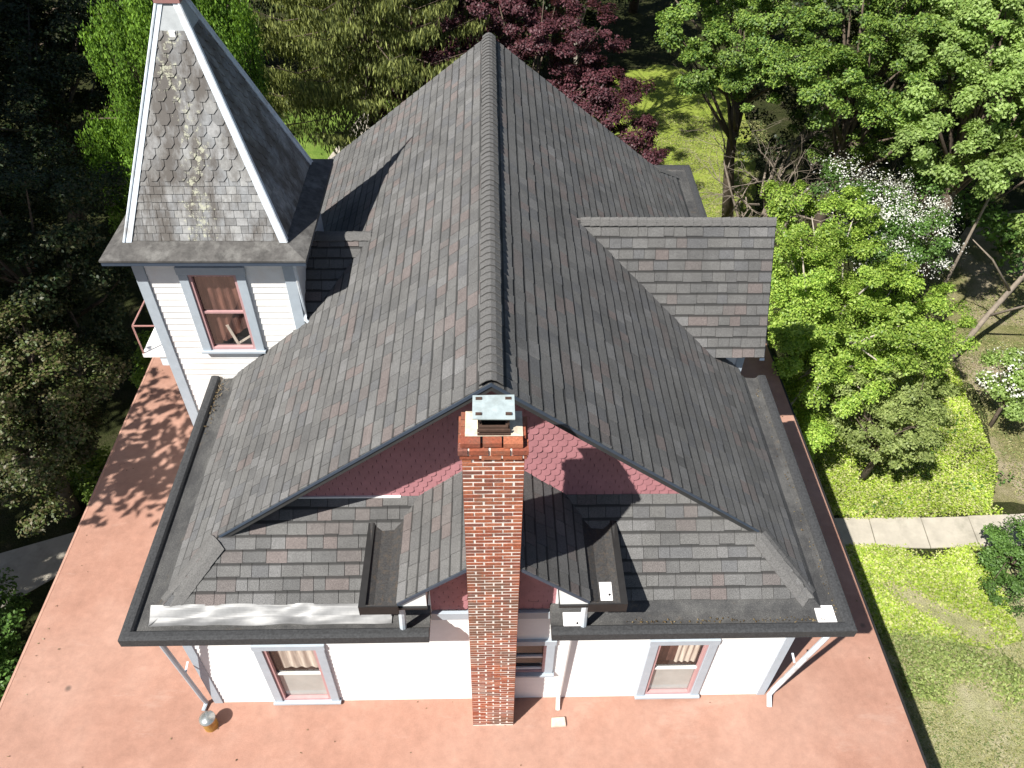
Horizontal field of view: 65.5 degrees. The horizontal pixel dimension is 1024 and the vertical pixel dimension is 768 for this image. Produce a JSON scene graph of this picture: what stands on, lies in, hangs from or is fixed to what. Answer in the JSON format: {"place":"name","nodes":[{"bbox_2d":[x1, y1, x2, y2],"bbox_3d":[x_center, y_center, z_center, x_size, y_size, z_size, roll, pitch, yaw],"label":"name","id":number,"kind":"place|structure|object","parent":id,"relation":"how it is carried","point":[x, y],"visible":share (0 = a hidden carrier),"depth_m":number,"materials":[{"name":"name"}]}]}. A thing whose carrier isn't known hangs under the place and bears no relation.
{"place":"outdoors","nodes":[
{"label":"outdoors","id":0,"kind":"place"},
{"bbox_2d":[0,532,74,607],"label":"driveway","id":1,"kind":"structure","parent":0,"point":[35,565],"depth_m":18.35,"materials":[{"name":"grey asphalt"}]},
{"bbox_2d":[278,99,396,158],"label":"lawn","id":2,"kind":"structure","parent":0,"point":[312,152],"depth_m":33.41,"materials":[{"name":"green plant"}]},
{"bbox_2d":[328,113,383,158],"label":"garden path","id":3,"kind":"structure","parent":0,"point":[333,154],"depth_m":32.51,"materials":[{"name":"concrete"}]},
{"bbox_2d":[0,0,928,767],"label":"house","id":4,"kind":"structure","parent":0,"point":[480,460],"depth_m":11.76,"materials":[{"name":"white paint"}]},
{"bbox_2d":[199,710,218,732],"bbox_3d":[-4.623,5.145,12.133,0.244,0.325,0.244,0,45,-2],"label":"tin can","id":5,"kind":"object","parent":4,"relation":"on","point":[208,722],"visible":1,"depth_m":12.05,"materials":[{"name":"silver metal"}]},
{"bbox_2d":[250,644,341,704],"bbox_3d":[-3.194,4.236,11.976,1.047,1.830,0.415,0,45,-2],"label":"window","id":6,"kind":"structure","parent":4,"relation":"in","point":[306,668],"depth_m":11.97,"materials":[{"name":"grey paint"}]},
{"bbox_2d":[7,369,907,765],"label":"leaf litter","id":7,"kind":"object","parent":4,"relation":"on","point":[307,729],"visible":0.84,"depth_m":13.07,"materials":[{"name":"brown plant"}]},
{"bbox_2d":[204,383,836,623],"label":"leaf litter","id":8,"kind":"object","parent":4,"relation":"on","point":[635,619],"visible":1,"depth_m":10.61,"materials":[{"name":"brown plant"}]},
{"bbox_2d":[515,639,556,677],"bbox_3d":[0.133,3.911,11.765,1.000,1.040,0.415,0,45,-2],"label":"window","id":9,"kind":"structure","parent":4,"relation":"in","point":[545,646],"depth_m":11.78,"materials":[{"name":"grey paint"}]},
{"bbox_2d":[551,717,565,726],"bbox_3d":[0.723,5.245,12.351,0.235,0.052,0.156,0,45,-2],"label":"splash block","id":10,"kind":"object","parent":4,"relation":"on","point":[558,721],"depth_m":12.33,"materials":[{"name":"concrete"}]},
{"bbox_2d":[634,639,720,699],"bbox_3d":[2.470,4.207,12.133,1.030,1.820,0.415,0,45,-2],"label":"window","id":11,"kind":"structure","parent":4,"relation":"in","point":[667,667],"depth_m":12.18,"materials":[{"name":"grey paint"}]},
{"bbox_2d":[0,0,1023,693],"bbox_3d":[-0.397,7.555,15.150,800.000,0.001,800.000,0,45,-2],"label":"ground","id":12,"kind":"structure","parent":0,"point":[640,28],"depth_m":29.42,"materials":[{"name":"green plant"}]},
{"bbox_2d":[0,567,32,701],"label":"shrub","id":13,"kind":"object","parent":12,"relation":"on","point":[14,603],"visible":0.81,"depth_m":15.98,"materials":[{"name":"green plant"}]},
{"bbox_2d":[0,22,59,171],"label":"tree","id":14,"kind":"object","parent":12,"relation":"on","point":[6,87],"visible":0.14,"depth_m":24.26,"materials":[{"name":"green plant"}]},
{"bbox_2d":[0,0,124,243],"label":"tree","id":15,"kind":"object","parent":12,"relation":"on","point":[45,110],"visible":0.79,"depth_m":24.07,"materials":[{"name":"green plant"}]},
{"bbox_2d":[0,0,131,89],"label":"tree","id":16,"kind":"object","parent":12,"relation":"on","point":[42,43],"visible":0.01,"depth_m":32.64,"materials":[{"name":"green plant"}]},
{"bbox_2d":[0,294,135,538],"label":"tree","id":17,"kind":"object","parent":12,"relation":"on","point":[51,429],"visible":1,"depth_m":16.56,"materials":[{"name":"green plant"}]},
{"bbox_2d":[0,139,137,404],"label":"tree","id":18,"kind":"object","parent":12,"relation":"on","point":[39,282],"visible":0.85,"depth_m":17.96,"materials":[{"name":"green plant"}]},
{"bbox_2d":[0,0,137,155],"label":"tree","id":19,"kind":"object","parent":12,"relation":"on","point":[94,109],"visible":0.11,"depth_m":28.44,"materials":[{"name":"green plant"}]},
{"bbox_2d":[66,442,109,504],"bbox_3d":[-10.049,2.350,19.285,1.915,1.510,1.589,0,45,-2],"label":"shrub","id":20,"kind":"object","parent":12,"relation":"on","point":[97,463],"visible":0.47,"depth_m":18.94,"materials":[{"name":"green plant"}]},
{"bbox_2d":[128,329,152,387],"bbox_3d":[-9.321,-0.378,21.580,2.020,2.220,2.368,0,45,-2],"label":"shrub","id":21,"kind":"object","parent":12,"relation":"on","point":[137,377],"visible":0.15,"depth_m":21.08,"materials":[{"name":"green plant"}]},
{"bbox_2d":[74,0,274,233],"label":"weeping tree","id":22,"kind":"object","parent":12,"relation":"on","point":[137,34],"visible":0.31,"depth_m":20.48,"materials":[{"name":"green plant"}]},
{"bbox_2d":[112,0,294,91],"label":"tree","id":23,"kind":"object","parent":12,"relation":"on","point":[224,18],"visible":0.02,"depth_m":32.60,"materials":[{"name":"green plant"}]},
{"bbox_2d":[249,0,287,16],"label":"tree","id":24,"kind":"object","parent":12,"relation":"on","point":[260,7],"visible":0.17,"depth_m":40.24,"materials":[{"name":"green plant"}]},
{"bbox_2d":[258,0,419,51],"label":"tree","id":25,"kind":"object","parent":12,"relation":"on","point":[271,4],"visible":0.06,"depth_m":34.76,"materials":[{"name":"green plant"}]},
{"bbox_2d":[238,0,491,155],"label":"spruce tree","id":26,"kind":"object","parent":12,"relation":"on","point":[330,54],"visible":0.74,"depth_m":24.07,"materials":[{"name":"green plant"}]},
{"bbox_2d":[371,0,561,90],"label":"tree","id":27,"kind":"object","parent":12,"relation":"on","point":[537,4],"visible":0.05,"depth_m":31.76,"materials":[{"name":"green plant"}]},
{"bbox_2d":[369,0,669,164],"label":"purple maple","id":28,"kind":"object","parent":12,"relation":"on","point":[602,100],"visible":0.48,"depth_m":24.90,"materials":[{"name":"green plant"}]},
{"bbox_2d":[490,0,636,66],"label":"tree","id":29,"kind":"object","parent":12,"relation":"on","point":[589,13],"visible":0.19,"depth_m":36.81,"materials":[{"name":"green plant"}]},
{"bbox_2d":[568,0,587,101],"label":"birch tree","id":30,"kind":"object","parent":12,"relation":"on","point":[584,13],"visible":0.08,"depth_m":28.66,"materials":[{"name":"green plant"}]},
{"bbox_2d":[628,0,638,13],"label":"wood tree","id":31,"kind":"object","parent":12,"relation":"on","point":[633,6],"visible":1,"depth_m":43.52,"materials":[{"name":"green plant"}]},
{"bbox_2d":[707,0,805,42],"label":"tree","id":32,"kind":"object","parent":12,"relation":"on","point":[773,35],"visible":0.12,"depth_m":38.48,"materials":[{"name":"green plant"}]},
{"bbox_2d":[758,179,981,461],"bbox_3d":[8.540,-1.134,19.795,5.832,6.437,5.856,0,45,-2],"label":"mulberry tree","id":33,"kind":"object","parent":12,"relation":"on","point":[825,341],"visible":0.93,"depth_m":18.39,"materials":[{"name":"green plant"}]},
{"bbox_2d":[774,0,965,267],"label":"maple tree","id":34,"kind":"object","parent":12,"relation":"on","point":[858,68],"visible":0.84,"depth_m":21.39,"materials":[{"name":"green plant"}]},
{"bbox_2d":[788,0,961,123],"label":"tree","id":35,"kind":"object","parent":12,"relation":"on","point":[837,7],"visible":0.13,"depth_m":31.00,"materials":[{"name":"green plant"}]},
{"bbox_2d":[813,340,960,481],"bbox_3d":[8.834,1.107,19.312,3.507,3.879,2.979,0,45,-2],"label":"locust tree","id":36,"kind":"object","parent":12,"relation":"on","point":[889,415],"visible":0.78,"depth_m":18.46,"materials":[{"name":"green plant"}]},
{"bbox_2d":[807,152,967,323],"bbox_3d":[9.726,-3.037,21.654,4.474,6.540,4.076,0,45,-2],"label":"flowering tree","id":37,"kind":"object","parent":12,"relation":"on","point":[895,229],"visible":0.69,"depth_m":19.98,"materials":[{"name":"white plant"}]},
{"bbox_2d":[785,354,998,515],"bbox_3d":[9.730,1.131,21.779,6.815,0.332,6.061,0,45,-2],"label":"ground ivy","id":38,"kind":"object","parent":12,"relation":"on","point":[830,468],"visible":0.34,"depth_m":20.63,"materials":[{"name":"green plant"}]},
{"bbox_2d":[783,0,1014,187],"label":"tree","id":39,"kind":"object","parent":12,"relation":"on","point":[900,82],"visible":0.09,"depth_m":27.52,"materials":[{"name":"green plant"}]},
{"bbox_2d":[845,542,984,552],"bbox_3d":[8.888,3.928,19.006,4.859,0.177,0.359,0,45,-2],"label":"ground ivy","id":40,"kind":"object","parent":12,"relation":"on","point":[976,547],"visible":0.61,"depth_m":19.04,"materials":[{"name":"green plant"}]},
{"bbox_2d":[836,503,1005,519],"bbox_3d":[9.357,3.201,19.747,5.894,0.200,0.423,-2,45,-3],"label":"ground ivy","id":41,"kind":"object","parent":12,"relation":"on","point":[921,513],"visible":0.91,"depth_m":19.74,"materials":[{"name":"green plant"}]},
{"bbox_2d":[862,411,1015,514],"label":"weeds","id":42,"kind":"object","parent":12,"relation":"on","point":[966,488],"visible":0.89,"depth_m":20.35,"materials":[{"name":"green plant"}]},
{"bbox_2d":[887,0,1023,296],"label":"maple tree","id":43,"kind":"object","parent":12,"relation":"on","point":[966,20],"visible":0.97,"depth_m":19.72,"materials":[{"name":"green plant"}]},
{"bbox_2d":[929,28,983,87],"bbox_3d":[19.959,-19.161,32.904,8.566,14.098,7.256,0,45,-2],"label":"tree","id":44,"kind":"object","parent":12,"relation":"on","point":[943,81],"depth_m":35.04,"materials":[{"name":"green plant"}]},
{"bbox_2d":[902,4,1023,179],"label":"tree","id":45,"kind":"object","parent":12,"relation":"on","point":[1001,119],"visible":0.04,"depth_m":29.53,"materials":[{"name":"green plant"}]},
{"bbox_2d":[592,65,756,217],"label":"lawn","id":46,"kind":"structure","parent":0,"point":[667,98],"depth_m":34.47,"materials":[{"name":"green plant"}]},
{"bbox_2d":[625,110,801,279],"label":"lawn grass","id":47,"kind":"structure","parent":46,"relation":"on","point":[739,150],"depth_m":32.58,"materials":[{"name":"green plant"}]},
{"bbox_2d":[654,0,835,217],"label":"maple tree","id":48,"kind":"object","parent":46,"relation":"on","point":[734,80],"visible":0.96,"depth_m":22.44,"materials":[{"name":"green plant"}]},
{"bbox_2d":[674,62,947,233],"bbox_3d":[8.804,-6.330,26.221,8.932,8.753,7.566,32,52,28],"label":"dead tree","id":49,"kind":"object","parent":46,"relation":"on","point":[769,152],"visible":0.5,"depth_m":25.19,"materials":[{"name":"brown plant"}]},
{"bbox_2d":[834,513,1023,548],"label":"path","id":50,"kind":"structure","parent":0,"point":[942,532],"depth_m":19.39,"materials":[{"name":"concrete"}]},
{"bbox_2d":[860,559,1023,767],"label":"lawn","id":51,"kind":"structure","parent":0,"point":[976,697],"depth_m":16.39,"materials":[{"name":"green plant"}]},
{"bbox_2d":[845,545,1023,648],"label":"ground ivy","id":52,"kind":"object","parent":51,"relation":"on","point":[949,575],"visible":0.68,"depth_m":18.14,"materials":[{"name":"green plant"}]},
{"bbox_2d":[976,513,1023,618],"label":"shrub","id":53,"kind":"object","parent":52,"relation":"on","point":[1003,542],"visible":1,"depth_m":17.86,"materials":[{"name":"green plant"}]},
{"bbox_2d":[909,209,1023,503],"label":"bare ground","id":54,"kind":"structure","parent":0,"point":[975,260],"depth_m":25.32,"materials":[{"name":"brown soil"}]},
{"bbox_2d":[922,134,1023,363],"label":"leaning tree","id":55,"kind":"object","parent":54,"relation":"on","point":[998,303],"visible":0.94,"depth_m":22.50,"materials":[{"name":"brown plant"}]},
{"bbox_2d":[924,101,1023,275],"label":"tree","id":56,"kind":"object","parent":54,"relation":"on","point":[1008,235],"visible":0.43,"depth_m":24.81,"materials":[{"name":"green plant"}]},
{"bbox_2d":[974,346,1023,427],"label":"flowering shrub","id":57,"kind":"object","parent":54,"relation":"on","point":[1013,358],"visible":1,"depth_m":20.90,"materials":[{"name":"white plant"}]}
]}

